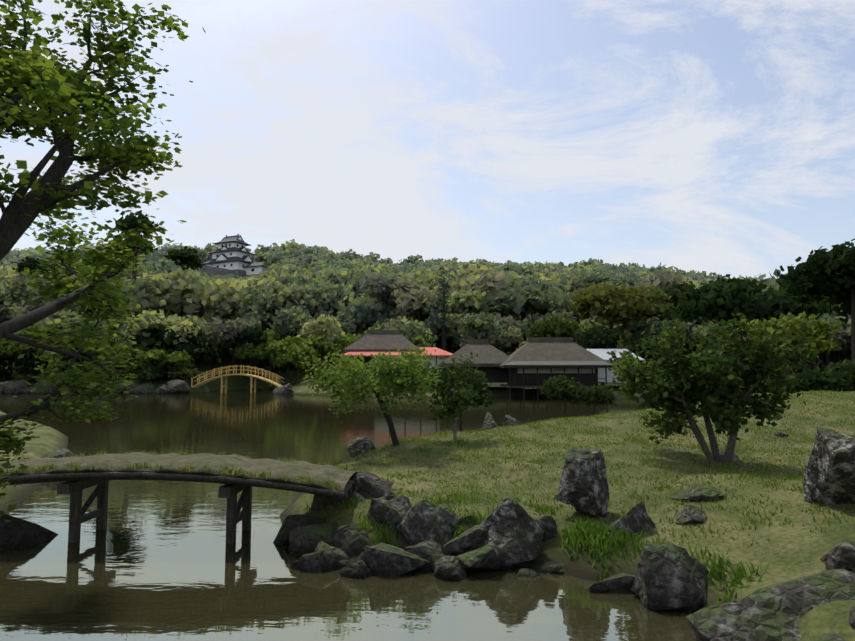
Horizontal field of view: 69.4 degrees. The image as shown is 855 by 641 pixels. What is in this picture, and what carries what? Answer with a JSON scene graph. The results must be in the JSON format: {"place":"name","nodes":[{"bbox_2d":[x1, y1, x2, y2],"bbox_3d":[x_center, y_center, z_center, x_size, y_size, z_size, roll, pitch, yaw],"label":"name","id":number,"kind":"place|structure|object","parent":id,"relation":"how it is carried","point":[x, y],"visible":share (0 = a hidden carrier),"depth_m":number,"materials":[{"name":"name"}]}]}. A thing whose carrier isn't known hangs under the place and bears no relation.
{"place":"outdoors","nodes":[
{"label":"outdoors","id":0,"kind":"place"},
{"bbox_2d":[201,234,267,274],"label":"castle keep","id":1,"kind":"structure","parent":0,"point":[231,253],"depth_m":271.56,"materials":[{"name":"white paint"}]},
{"bbox_2d":[0,390,698,640],"bbox_3d":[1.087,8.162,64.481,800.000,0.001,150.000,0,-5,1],"label":"pond water","id":2,"kind":"structure","parent":0,"point":[157,560],"depth_m":8.82,"materials":[{"name":"grey liquid"}]},
{"bbox_2d":[0,319,854,640],"bbox_3d":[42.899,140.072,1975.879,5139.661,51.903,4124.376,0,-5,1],"label":"terrain","id":3,"kind":"structure","parent":0,"point":[798,549],"depth_m":11.91,"materials":[{"name":"green plant"}]},
{"bbox_2d":[0,0,205,521],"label":"maple tree","id":4,"kind":"object","parent":3,"relation":"on","point":[51,89],"visible":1,"depth_m":7.38,"materials":[{"name":"green plant"}]},
{"bbox_2d":[12,212,205,317],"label":"tall pine trees","id":5,"kind":"object","parent":3,"relation":"on","point":[174,254],"visible":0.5,"depth_m":117.92,"materials":[{"name":"green plant"}]},
{"bbox_2d":[0,452,357,543],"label":"footbridge","id":6,"kind":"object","parent":3,"relation":"on","point":[79,481],"depth_m":10.32,"materials":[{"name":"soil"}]},
{"bbox_2d":[0,321,389,383],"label":"garden trees","id":7,"kind":"object","parent":3,"relation":"on","point":[256,342],"visible":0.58,"depth_m":87.81,"materials":[{"name":"green plant"}]},
{"bbox_2d":[137,254,258,276],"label":"castle stone walls","id":8,"kind":"structure","parent":3,"relation":"on","point":[210,270],"depth_m":259.39,"materials":[{"name":"grey stone"}]},
{"bbox_2d":[191,365,283,392],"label":"arched bridge","id":9,"kind":"structure","parent":3,"relation":"on","point":[221,376],"depth_m":80.75,"materials":[{"name":"yellow wood"}]},
{"bbox_2d":[0,345,693,389],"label":"shore shrubs","id":10,"kind":"object","parent":3,"relation":"on","point":[149,373],"visible":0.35,"depth_m":85.52,"materials":[{"name":"green plant"}]},
{"bbox_2d":[298,335,450,445],"bbox_3d":[-1.445,1.895,16.585,4.134,3.084,4.013,0,-5,1],"label":"weeping tree","id":11,"kind":"object","parent":3,"relation":"on","point":[399,373],"visible":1,"depth_m":16.14,"materials":[{"name":"green plant"}]},
{"bbox_2d":[0,239,850,382],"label":"forest","id":12,"kind":"object","parent":3,"relation":"on","point":[298,290],"visible":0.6,"depth_m":112.81,"materials":[{"name":"green plant"}]},
{"bbox_2d":[0,379,854,640],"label":"garden rocks","id":13,"kind":"object","parent":3,"relation":"on","point":[507,533],"visible":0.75,"depth_m":8.98,"materials":[{"name":"grey stone"}]},
{"bbox_2d":[1,390,854,605],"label":"grass tufts","id":14,"kind":"object","parent":3,"relation":"on","point":[717,572],"visible":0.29,"depth_m":11.59,"materials":[{"name":"green plant"}]},
{"bbox_2d":[424,351,487,439],"bbox_3d":[0.624,2.103,16.957,2.118,2.523,1.771,0,-5,1],"label":"small tree","id":15,"kind":"object","parent":3,"relation":"on","point":[453,398],"visible":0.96,"depth_m":16.95,"materials":[{"name":"green plant"}]},
{"bbox_2d":[340,330,644,398],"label":"tea house","id":16,"kind":"structure","parent":3,"relation":"on","point":[534,362],"depth_m":67.17,"materials":[{"name":"paint"}]},
{"bbox_2d":[429,369,616,430],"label":"shrubs","id":17,"kind":"object","parent":3,"relation":"on","point":[560,388],"visible":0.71,"depth_m":28.50,"materials":[{"name":"green plant"}]},
{"bbox_2d":[524,238,854,393],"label":"trees","id":18,"kind":"object","parent":3,"relation":"on","point":[823,283],"visible":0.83,"depth_m":63.45,"materials":[{"name":"green plant"}]},
{"bbox_2d":[603,313,820,463],"bbox_3d":[6.290,1.596,13.950,4.372,3.373,3.404,0,-5,1],"label":"tree","id":19,"kind":"object","parent":3,"relation":"on","point":[718,379],"visible":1,"depth_m":13.29,"materials":[{"name":"green plant"}]},
{"bbox_2d":[0,0,854,279],"label":"sky","id":20,"kind":"structure","parent":0,"point":[717,136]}
]}

